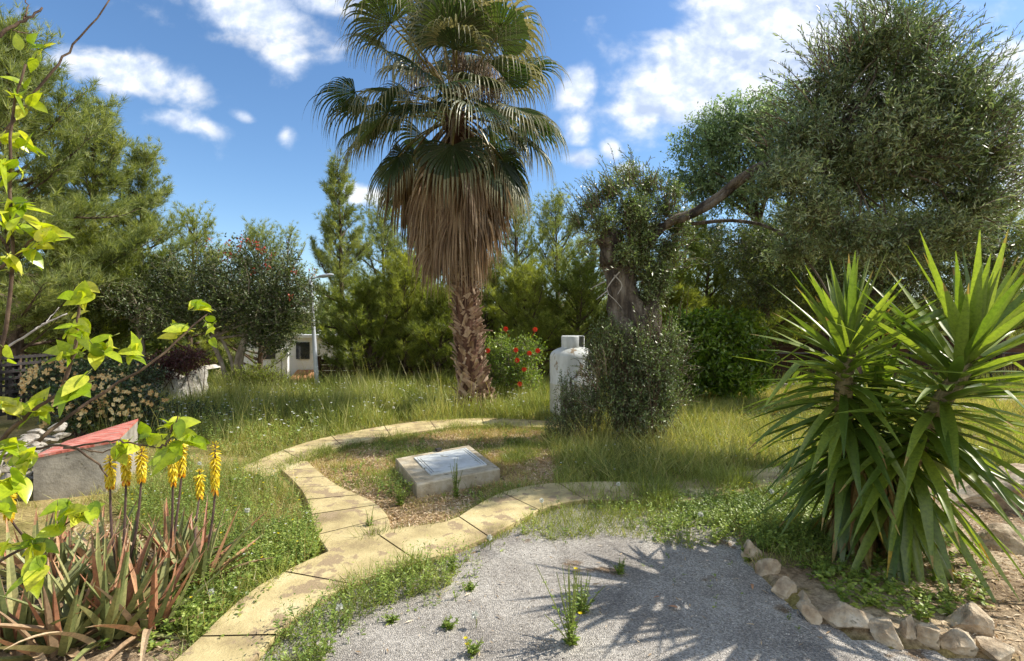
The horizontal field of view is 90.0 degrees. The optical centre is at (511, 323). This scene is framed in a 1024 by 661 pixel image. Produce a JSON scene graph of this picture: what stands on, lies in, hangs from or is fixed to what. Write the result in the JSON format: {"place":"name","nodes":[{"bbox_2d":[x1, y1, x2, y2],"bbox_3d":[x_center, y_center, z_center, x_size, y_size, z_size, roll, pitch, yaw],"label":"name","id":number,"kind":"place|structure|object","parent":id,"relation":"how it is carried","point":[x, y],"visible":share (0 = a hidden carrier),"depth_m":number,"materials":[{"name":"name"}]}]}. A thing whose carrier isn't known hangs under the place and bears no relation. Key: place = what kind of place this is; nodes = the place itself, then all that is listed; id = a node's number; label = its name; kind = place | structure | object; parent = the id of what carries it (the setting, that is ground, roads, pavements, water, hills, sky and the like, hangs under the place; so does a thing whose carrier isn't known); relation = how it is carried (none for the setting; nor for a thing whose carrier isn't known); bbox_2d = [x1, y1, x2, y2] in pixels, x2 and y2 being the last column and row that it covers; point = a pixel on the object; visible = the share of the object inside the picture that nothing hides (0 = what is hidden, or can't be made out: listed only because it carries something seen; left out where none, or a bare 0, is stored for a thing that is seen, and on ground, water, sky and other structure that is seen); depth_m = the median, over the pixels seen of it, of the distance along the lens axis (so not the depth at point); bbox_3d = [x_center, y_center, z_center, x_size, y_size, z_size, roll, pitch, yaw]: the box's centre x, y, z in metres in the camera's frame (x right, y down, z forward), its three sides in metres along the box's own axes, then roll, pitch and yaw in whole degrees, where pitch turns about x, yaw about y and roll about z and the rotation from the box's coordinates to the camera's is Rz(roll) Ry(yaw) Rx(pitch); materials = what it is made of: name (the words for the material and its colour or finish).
{"place":"outdoors","nodes":[
{"label":"outdoors","id":0,"kind":"place"},
{"bbox_2d":[174,418,823,660],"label":"paved path","id":1,"kind":"structure","parent":0,"point":[342,546],"depth_m":3.81,"materials":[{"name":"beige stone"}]},
{"bbox_2d":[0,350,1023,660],"bbox_3d":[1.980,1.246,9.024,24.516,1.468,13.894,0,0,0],"label":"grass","id":2,"kind":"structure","parent":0,"point":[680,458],"depth_m":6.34,"materials":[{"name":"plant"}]},
{"bbox_2d":[0,320,1023,660],"bbox_3d":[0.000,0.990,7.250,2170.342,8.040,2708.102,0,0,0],"label":"ground","id":3,"kind":"structure","parent":0,"point":[818,592],"depth_m":3.29,"materials":[{"name":"soil"}]},
{"bbox_2d":[0,353,59,419],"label":"lattice fence","id":4,"kind":"object","parent":3,"relation":"on","point":[11,391],"visible":0.31,"depth_m":8.54,"materials":[{"name":"brown wood"}]},
{"bbox_2d":[0,422,70,492],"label":"dry stone wall","id":5,"kind":"structure","parent":3,"relation":"on","point":[31,437],"depth_m":5.31,"materials":[{"name":"white stone"}]},
{"bbox_2d":[0,493,104,584],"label":"aloe plant","id":6,"kind":"object","parent":3,"relation":"on","point":[18,564],"visible":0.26,"depth_m":3.13,"materials":[{"name":"green plant"}]},
{"bbox_2d":[4,522,121,599],"bbox_3d":[-2.654,1.415,3.064,0.843,0.498,0.728,0,0,-27],"label":"aloe plant","id":7,"kind":"object","parent":3,"relation":"on","point":[63,555],"visible":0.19,"depth_m":2.98,"materials":[{"name":"green plant"}]},
{"bbox_2d":[0,520,158,660],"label":"aloe plant","id":8,"kind":"object","parent":3,"relation":"on","point":[51,646],"visible":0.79,"depth_m":2.43,"materials":[{"name":"green plant"}]},
{"bbox_2d":[33,419,137,500],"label":"concrete block","id":9,"kind":"structure","parent":3,"relation":"on","point":[62,472],"depth_m":4.74,"materials":[{"name":"grey concrete"}]},
{"bbox_2d":[1,76,169,366],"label":"pine tree","id":10,"kind":"object","parent":3,"relation":"on","point":[101,166],"visible":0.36,"depth_m":11.33,"materials":[{"name":"green plant"}]},
{"bbox_2d":[0,215,173,360],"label":"pine tree","id":11,"kind":"object","parent":3,"relation":"on","point":[126,270],"visible":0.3,"depth_m":10.74,"materials":[{"name":"green plant"}]},
{"bbox_2d":[0,0,175,401],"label":"pine tree","id":12,"kind":"object","parent":3,"relation":"on","point":[27,296],"visible":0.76,"depth_m":9.57,"materials":[{"name":"green plant"}]},
{"bbox_2d":[0,508,176,660],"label":"aloe plant","id":13,"kind":"object","parent":3,"relation":"on","point":[22,613],"visible":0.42,"depth_m":2.51,"materials":[{"name":"green plant"}]},
{"bbox_2d":[5,355,172,440],"bbox_3d":[-6.063,1.047,7.391,2.352,1.171,1.422,0,0,0],"label":"rose bush","id":14,"kind":"object","parent":3,"relation":"on","point":[126,393],"visible":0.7,"depth_m":7.19,"materials":[{"name":"green plant"}]},
{"bbox_2d":[50,501,147,564],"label":"aloe plant","id":15,"kind":"object","parent":3,"relation":"on","point":[81,550],"visible":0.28,"depth_m":3.47,"materials":[{"name":"green plant"}]},
{"bbox_2d":[26,350,173,392],"bbox_3d":[-6.848,1.001,8.498,2.021,1.215,1.164,0,0,-13],"label":"hedge bush","id":16,"kind":"object","parent":3,"relation":"on","point":[112,366],"visible":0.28,"depth_m":8.47,"materials":[{"name":"green plant"}]},
{"bbox_2d":[0,518,206,660],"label":"aloe plant","id":17,"kind":"object","parent":3,"relation":"on","point":[123,595],"visible":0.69,"depth_m":2.53,"materials":[{"name":"green plant"}]},
{"bbox_2d":[0,0,221,598],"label":"lemon tree","id":18,"kind":"object","parent":3,"relation":"on","point":[35,568],"visible":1,"depth_m":1.49,"materials":[{"name":"green plant"}]},
{"bbox_2d":[56,439,184,610],"bbox_3d":[-2.243,1.171,3.045,0.882,0.983,0.881,0,0,-36],"label":"aloe plant","id":19,"kind":"object","parent":3,"relation":"on","point":[110,480],"visible":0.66,"depth_m":2.99,"materials":[{"name":"green plant"}]},
{"bbox_2d":[73,270,195,363],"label":"carob tree","id":20,"kind":"object","parent":3,"relation":"on","point":[140,319],"visible":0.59,"depth_m":10.80,"materials":[{"name":"green plant"}]},
{"bbox_2d":[73,134,200,360],"bbox_3d":[-9.349,-1.533,12.585,2.854,6.490,3.102,0,0,20],"label":"pine tree","id":21,"kind":"object","parent":3,"relation":"on","point":[143,175],"visible":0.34,"depth_m":12.52,"materials":[{"name":"green plant"}]},
{"bbox_2d":[80,538,224,660],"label":"aloe plant","id":22,"kind":"object","parent":3,"relation":"on","point":[153,616],"visible":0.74,"depth_m":2.63,"materials":[{"name":"green plant"}]},
{"bbox_2d":[88,440,245,596],"bbox_3d":[-2.130,1.170,3.195,0.697,0.946,0.764,0,0,22],"label":"aloe plant","id":23,"kind":"object","parent":3,"relation":"on","point":[180,465],"visible":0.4,"depth_m":3.21,"materials":[{"name":"green plant"}]},
{"bbox_2d":[132,342,216,393],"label":"purple shrub","id":24,"kind":"object","parent":3,"relation":"on","point":[176,360],"visible":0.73,"depth_m":9.65,"materials":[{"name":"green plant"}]},
{"bbox_2d":[125,397,234,434],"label":"clump","id":25,"kind":"object","parent":3,"relation":"on","point":[198,406],"visible":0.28,"depth_m":7.85,"materials":[{"name":"green plant"}]},
{"bbox_2d":[145,364,219,401],"bbox_3d":[-6.522,1.230,10.002,0.420,0.740,1.762,0,0,35],"label":"stone planter","id":26,"kind":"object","parent":3,"relation":"on","point":[191,380],"depth_m":10.05,"materials":[{"name":"stone"}]},
{"bbox_2d":[111,441,273,589],"bbox_3d":[-1.927,1.193,3.137,0.917,0.939,0.792,0,0,0],"label":"aloe plant","id":27,"kind":"object","parent":3,"relation":"on","point":[208,544],"visible":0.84,"depth_m":3.13,"materials":[{"name":"green plant"}]},
{"bbox_2d":[155,200,245,368],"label":"pine tree","id":28,"kind":"object","parent":3,"relation":"on","point":[192,222],"visible":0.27,"depth_m":15.80,"materials":[{"name":"green plant"}]},
{"bbox_2d":[114,230,328,382],"bbox_3d":[-6.625,-0.224,11.565,5.063,3.780,2.063,0,0,0],"label":"flowering tree","id":29,"kind":"object","parent":3,"relation":"on","point":[273,313],"visible":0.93,"depth_m":11.41,"materials":[{"name":"green plant"}]},
{"bbox_2d":[177,214,330,371],"bbox_3d":[-9.073,-0.750,18.116,4.461,6.398,5.235,0,0,42],"label":"pine tree","id":30,"kind":"object","parent":3,"relation":"on","point":[253,237],"visible":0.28,"depth_m":18.32,"materials":[{"name":"green plant"}]},
{"bbox_2d":[220,358,291,390],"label":"box bush","id":31,"kind":"object","parent":3,"relation":"on","point":[253,374],"visible":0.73,"depth_m":10.71,"materials":[{"name":"green plant"}]},
{"bbox_2d":[226,221,345,358],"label":"pine tree","id":32,"kind":"object","parent":3,"relation":"on","point":[289,231],"visible":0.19,"depth_m":24.96,"materials":[{"name":"green plant"}]},
{"bbox_2d":[243,333,360,380],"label":"house","id":33,"kind":"structure","parent":3,"relation":"on","point":[302,355],"depth_m":21.20,"materials":[{"name":"ceramic"}]},
{"bbox_2d":[296,342,309,358],"bbox_3d":[-8.651,1.134,21.180,0.550,0.700,0.060,0,0,0],"label":"window","id":34,"kind":"structure","parent":33,"relation":"in","point":[303,348],"depth_m":21.15,"materials":[{"name":"black glass"}]},
{"bbox_2d":[309,273,333,386],"bbox_3d":[-4.420,0.227,11.873,0.604,2.753,0.232,0,0,15],"label":"street lamp","id":35,"kind":"object","parent":3,"relation":"on","point":[315,357],"visible":0.71,"depth_m":11.86,"materials":[{"name":"grey metal"}]},
{"bbox_2d":[294,146,384,370],"bbox_3d":[-4.635,-1.486,14.067,2.508,6.706,2.516,0,0,-40],"label":"pine tree","id":36,"kind":"object","parent":3,"relation":"on","point":[338,198],"visible":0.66,"depth_m":13.79,"materials":[{"name":"green plant"}]},
{"bbox_2d":[309,265,421,378],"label":"pine tree","id":37,"kind":"object","parent":3,"relation":"on","point":[364,311],"visible":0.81,"depth_m":12.73,"materials":[{"name":"green plant"}]},
{"bbox_2d":[316,194,441,370],"bbox_3d":[-3.835,-1.058,15.749,3.853,6.352,3.311,0,0,28],"label":"pine tree","id":38,"kind":"object","parent":3,"relation":"on","point":[385,235],"visible":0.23,"depth_m":15.57,"materials":[{"name":"green plant"}]},
{"bbox_2d":[351,247,448,378],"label":"pine tree","id":39,"kind":"object","parent":3,"relation":"on","point":[398,277],"visible":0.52,"depth_m":12.83,"materials":[{"name":"green plant"}]},
{"bbox_2d":[392,477,410,504],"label":"weed plant","id":40,"kind":"object","parent":3,"relation":"on","point":[399,494],"visible":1,"depth_m":4.48,"materials":[{"name":"green plant"}]},
{"bbox_2d":[365,222,451,376],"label":"pine tree","id":41,"kind":"object","parent":3,"relation":"on","point":[401,259],"visible":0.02,"depth_m":16.69,"materials":[{"name":"green plant"}]},
{"bbox_2d":[317,356,549,382],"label":"grass","id":42,"kind":"structure","parent":3,"relation":"on","point":[327,367],"depth_m":13.32,"materials":[{"name":"green plant"}]},
{"bbox_2d":[302,0,572,414],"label":"fan palm","id":43,"kind":"object","parent":3,"relation":"on","point":[455,199],"visible":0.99,"depth_m":8.71,"materials":[{"name":"green plant"}]},
{"bbox_2d":[398,277,488,386],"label":"pine tree","id":44,"kind":"object","parent":3,"relation":"on","point":[436,300],"visible":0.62,"depth_m":12.44,"materials":[{"name":"green plant"}]},
{"bbox_2d":[395,445,499,497],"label":"inspection slab","id":45,"kind":"structure","parent":3,"relation":"on","point":[430,473],"depth_m":5.16,"materials":[{"name":"concrete"}]},
{"bbox_2d":[450,462,462,497],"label":"weed plant","id":46,"kind":"object","parent":3,"relation":"on","point":[455,489],"visible":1,"depth_m":4.68,"materials":[{"name":"green plant"}]},
{"bbox_2d":[433,249,533,358],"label":"pine tree","id":47,"kind":"object","parent":3,"relation":"on","point":[492,321],"visible":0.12,"depth_m":15.51,"materials":[{"name":"green plant"}]},
{"bbox_2d":[122,381,894,613],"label":"meadow flowers","id":48,"kind":"object","parent":3,"relation":"on","point":[351,416],"visible":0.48,"depth_m":7.00,"materials":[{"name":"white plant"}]},
{"bbox_2d":[0,267,1023,384],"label":"woodland","id":49,"kind":"object","parent":3,"relation":"on","point":[152,346],"visible":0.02,"depth_m":23.37,"materials":[{"name":"green plant"}]},
{"bbox_2d":[0,429,1023,660],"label":"leaf litter","id":50,"kind":"object","parent":3,"relation":"on","point":[437,517],"visible":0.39,"depth_m":4.46,"materials":[{"name":"brown plant"}]},
{"bbox_2d":[484,324,548,394],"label":"hibiscus bush","id":51,"kind":"object","parent":3,"relation":"on","point":[511,367],"visible":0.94,"depth_m":10.43,"materials":[{"name":"green plant"}]},
{"bbox_2d":[479,170,564,357],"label":"pine tree","id":52,"kind":"object","parent":3,"relation":"on","point":[525,242],"visible":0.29,"depth_m":16.41,"materials":[{"name":"green plant"}]},
{"bbox_2d":[479,251,586,372],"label":"pine tree","id":53,"kind":"object","parent":3,"relation":"on","point":[531,293],"visible":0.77,"depth_m":12.92,"materials":[{"name":"green plant"}]},
{"bbox_2d":[59,369,1020,660],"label":"ground weeds","id":54,"kind":"object","parent":3,"relation":"on","point":[717,515],"visible":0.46,"depth_m":3.59,"materials":[{"name":"green plant"}]},
{"bbox_2d":[503,181,608,355],"bbox_3d":[1.373,-1.123,15.165,3.568,6.365,3.926,0,0,0],"label":"pine tree","id":55,"kind":"object","parent":3,"relation":"on","point":[545,228],"visible":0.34,"depth_m":15.27,"materials":[{"name":"green plant"}]},
{"bbox_2d":[532,248,611,371],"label":"pine tree","id":56,"kind":"object","parent":3,"relation":"on","point":[581,297],"visible":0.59,"depth_m":13.33,"materials":[{"name":"green plant"}]},
{"bbox_2d":[550,335,595,417],"bbox_3d":[0.992,0.901,8.349,0.756,1.397,0.758,0,0,0],"label":"gas tank","id":57,"kind":"object","parent":3,"relation":"on","point":[567,351],"visible":0.58,"depth_m":8.09,"materials":[{"name":"white metal"}]},
{"bbox_2d":[540,323,608,439],"bbox_3d":[0.868,0.883,7.108,0.944,1.757,0.673,0,0,0],"label":"wild olive bush","id":58,"kind":"object","parent":3,"relation":"on","point":[575,408],"visible":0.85,"depth_m":7.04,"materials":[{"name":"green plant"}]},
{"bbox_2d":[550,230,640,371],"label":"pine tree","id":59,"kind":"object","parent":3,"relation":"on","point":[592,246],"visible":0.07,"depth_m":17.24,"materials":[{"name":"green plant"}]},
{"bbox_2d":[259,500,993,660],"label":"gravel","id":60,"kind":"structure","parent":3,"relation":"on","point":[769,625],"depth_m":2.80,"materials":[{"name":"grey gravel"}]},
{"bbox_2d":[384,612,399,624],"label":"weed plant","id":61,"kind":"object","parent":60,"relation":"on","point":[392,618],"visible":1,"depth_m":2.71,"materials":[{"name":"green plant"}]},
{"bbox_2d":[439,613,458,630],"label":"weed plant","id":62,"kind":"object","parent":60,"relation":"on","point":[446,624],"visible":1,"depth_m":2.67,"materials":[{"name":"green plant"}]},
{"bbox_2d":[446,551,457,572],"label":"weed plant","id":63,"kind":"object","parent":60,"relation":"on","point":[452,562],"visible":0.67,"depth_m":3.28,"materials":[{"name":"green plant"}]},
{"bbox_2d":[462,580,478,591],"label":"weed plant","id":64,"kind":"object","parent":60,"relation":"on","point":[470,586],"visible":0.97,"depth_m":3.05,"materials":[{"name":"green plant"}]},
{"bbox_2d":[463,635,483,657],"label":"weed plant","id":65,"kind":"object","parent":60,"relation":"on","point":[473,649],"visible":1,"depth_m":2.45,"materials":[{"name":"green plant"}]},
{"bbox_2d":[471,610,478,627],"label":"dandelion","id":66,"kind":"object","parent":60,"relation":"on","point":[474,614],"visible":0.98,"depth_m":2.67,"materials":[{"name":"white plant"}]},
{"bbox_2d":[269,505,829,660],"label":"dry debris","id":67,"kind":"object","parent":60,"relation":"on","point":[589,611],"visible":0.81,"depth_m":2.88,"materials":[{"name":"brown plant"}]},
{"bbox_2d":[536,565,581,645],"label":"weed plant","id":68,"kind":"object","parent":60,"relation":"on","point":[570,624],"visible":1,"depth_m":2.53,"materials":[{"name":"green plant"}]},
{"bbox_2d":[563,566,604,613],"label":"weed plant","id":69,"kind":"object","parent":60,"relation":"on","point":[582,600],"visible":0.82,"depth_m":2.81,"materials":[{"name":"green plant"}]},
{"bbox_2d":[611,557,625,576],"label":"weed plant","id":70,"kind":"object","parent":60,"relation":"on","point":[619,571],"visible":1,"depth_m":3.23,"materials":[{"name":"green plant"}]},
{"bbox_2d":[796,600,822,624],"bbox_3d":[1.599,1.557,2.753,0.103,0.110,0.122,0,0,6],"label":"border stone","id":71,"kind":"object","parent":60,"relation":"on","point":[810,613],"visible":0.94,"depth_m":2.73,"materials":[{"name":"stone"}]},
{"bbox_2d":[645,236,708,372],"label":"pine tree","id":72,"kind":"object","parent":3,"relation":"on","point":[675,300],"visible":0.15,"depth_m":12.31,"materials":[{"name":"green plant"}]},
{"bbox_2d":[662,199,734,311],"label":"pine tree","id":73,"kind":"object","parent":3,"relation":"on","point":[688,254],"visible":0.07,"depth_m":17.29,"materials":[{"name":"green plant"}]},
{"bbox_2d":[668,210,759,328],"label":"pine tree","id":74,"kind":"object","parent":3,"relation":"on","point":[707,277],"visible":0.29,"depth_m":13.83,"materials":[{"name":"green plant"}]},
{"bbox_2d":[664,304,784,401],"bbox_3d":[4.182,0.682,10.370,2.457,2.307,1.804,0,0,21],"label":"hedge","id":75,"kind":"object","parent":3,"relation":"on","point":[721,346],"visible":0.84,"depth_m":10.08,"materials":[{"name":"green plant"}]},
{"bbox_2d":[657,74,819,373],"bbox_3d":[6.254,-2.563,13.952,4.842,8.342,3.251,0,0,0],"label":"locust tree","id":76,"kind":"object","parent":3,"relation":"on","point":[712,138],"visible":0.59,"depth_m":13.58,"materials":[{"name":"green plant"}]},
{"bbox_2d":[741,539,761,559],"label":"border stone","id":77,"kind":"object","parent":3,"relation":"on","point":[749,544],"visible":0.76,"depth_m":3.40,"materials":[{"name":"stone"}]},
{"bbox_2d":[699,219,823,351],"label":"pine tree","id":78,"kind":"object","parent":3,"relation":"on","point":[774,326],"visible":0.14,"depth_m":13.43,"materials":[{"name":"green plant"}]},
{"bbox_2d":[755,558,780,575],"bbox_3d":[1.606,1.547,3.219,0.138,0.167,0.099,0,0,13],"label":"border stone","id":79,"kind":"object","parent":3,"relation":"on","point":[765,566],"visible":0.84,"depth_m":3.20,"materials":[{"name":"stone"}]},
{"bbox_2d":[732,196,820,376],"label":"pine tree","id":80,"kind":"object","parent":3,"relation":"on","point":[769,263],"visible":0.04,"depth_m":17.39,"materials":[{"name":"green plant"}]},
{"bbox_2d":[771,576,796,598],"bbox_3d":[1.587,1.547,2.974,0.131,0.115,0.088,0,0,-23],"label":"border stone","id":81,"kind":"object","parent":3,"relation":"on","point":[784,587],"visible":0.88,"depth_m":2.96,"materials":[{"name":"stone"}]},
{"bbox_2d":[556,0,1023,443],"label":"olive tree","id":82,"kind":"object","parent":3,"relation":"on","point":[914,126],"visible":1,"depth_m":6.06,"materials":[{"name":"green plant"}]},
{"bbox_2d":[798,590,810,602],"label":"border stone","id":83,"kind":"object","parent":3,"relation":"on","point":[802,594],"visible":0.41,"depth_m":2.89,"materials":[{"name":"stone"}]},
{"bbox_2d":[800,551,826,569],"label":"weed plant","id":84,"kind":"object","parent":3,"relation":"on","point":[818,562],"visible":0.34,"depth_m":3.24,"materials":[{"name":"green plant"}]},
{"bbox_2d":[775,215,895,360],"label":"pine tree","id":85,"kind":"object","parent":3,"relation":"on","point":[825,335],"visible":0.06,"depth_m":14.45,"materials":[{"name":"green plant"}]},
{"bbox_2d":[818,601,876,628],"bbox_3d":[1.785,1.545,2.681,0.301,0.144,0.177,0,0,-8],"label":"border stone","id":86,"kind":"object","parent":3,"relation":"on","point":[839,614],"visible":0.84,"depth_m":2.66,"materials":[{"name":"stone"}]},
{"bbox_2d":[693,190,1023,383],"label":"evergreen oak","id":87,"kind":"object","parent":3,"relation":"on","point":[760,288],"visible":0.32,"depth_m":9.95,"materials":[{"name":"green plant"}]},
{"bbox_2d":[733,229,1023,602],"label":"yucca","id":88,"kind":"object","parent":3,"relation":"on","point":[872,482],"visible":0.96,"depth_m":3.15,"materials":[{"name":"green plant"}]},
{"bbox_2d":[868,617,903,649],"bbox_3d":[1.870,1.561,2.573,0.132,0.134,0.152,0,0,24],"label":"border stone","id":89,"kind":"object","parent":3,"relation":"on","point":[883,630],"visible":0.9,"depth_m":2.54,"materials":[{"name":"stone"}]},
{"bbox_2d":[770,383,1020,389],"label":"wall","id":90,"kind":"structure","parent":3,"relation":"on","point":[826,384],"depth_m":12.29,"materials":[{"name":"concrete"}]},
{"bbox_2d":[749,351,1019,383],"bbox_3d":[8.398,1.164,12.400,9.245,0.972,0.045,0,0,0],"label":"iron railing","id":91,"kind":"object","parent":90,"relation":"on","point":[910,352],"visible":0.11,"depth_m":12.39,"materials":[{"name":"black metal"}]},
{"bbox_2d":[768,334,1023,378],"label":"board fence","id":92,"kind":"object","parent":3,"relation":"on","point":[790,348],"visible":0.01,"depth_m":15.00,"materials":[{"name":"wood"}]},
{"bbox_2d":[840,204,971,348],"bbox_3d":[10.961,-0.875,15.262,4.496,5.758,4.506,0,0,0],"label":"pine tree","id":93,"kind":"object","parent":3,"relation":"on","point":[939,328],"visible":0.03,"depth_m":14.26,"materials":[{"name":"green plant"}]},
{"bbox_2d":[899,614,916,639],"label":"border stone","id":94,"kind":"object","parent":3,"relation":"on","point":[907,628],"visible":0.84,"depth_m":2.55,"materials":[{"name":"stone"}]},
{"bbox_2d":[916,622,939,649],"bbox_3d":[2.045,1.544,2.516,0.090,0.139,0.109,0,0,38],"label":"border stone","id":95,"kind":"object","parent":3,"relation":"on","point":[928,634],"visible":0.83,"depth_m":2.49,"materials":[{"name":"stone"}]},
{"bbox_2d":[928,582,969,601],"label":"weed plant","id":96,"kind":"object","parent":3,"relation":"on","point":[951,594],"visible":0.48,"depth_m":2.87,"materials":[{"name":"green plant"}]},
{"bbox_2d":[939,628,978,656],"bbox_3d":[2.144,1.555,2.475,0.142,0.137,0.110,0,0,12],"label":"border stone","id":97,"kind":"object","parent":3,"relation":"on","point":[958,641],"visible":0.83,"depth_m":2.45,"materials":[{"name":"stone"}]},
{"bbox_2d":[913,182,1023,375],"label":"pine tree","id":98,"kind":"object","parent":3,"relation":"on","point":[1020,325],"visible":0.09,"depth_m":13.55,"materials":[{"name":"green plant"}]},
{"bbox_2d":[944,601,994,637],"bbox_3d":[2.350,1.542,2.646,0.202,0.211,0.194,0,0,38],"label":"border stone","id":99,"kind":"object","parent":3,"relation":"on","point":[971,617],"visible":0.84,"depth_m":2.58,"materials":[{"name":"stone"}]},
{"bbox_2d":[935,463,1023,509],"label":"ledge rock","id":100,"kind":"object","parent":3,"relation":"on","point":[972,496],"visible":0.28,"depth_m":4.32,"materials":[{"name":"stone"}]},
{"bbox_2d":[976,636,1014,660],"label":"border stone","id":101,"kind":"object","parent":3,"relation":"on","point":[994,649],"visible":1,"depth_m":2.40,"materials":[{"name":"stone"}]},
{"bbox_2d":[971,522,1023,555],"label":"ledge rock","id":102,"kind":"object","parent":3,"relation":"on","point":[1009,537],"visible":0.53,"depth_m":3.51,"materials":[{"name":"stone"}]},
{"bbox_2d":[0,0,1023,315],"label":"sky","id":103,"kind":"structure","parent":0,"point":[226,87],"materials":[{"name":"blue"}]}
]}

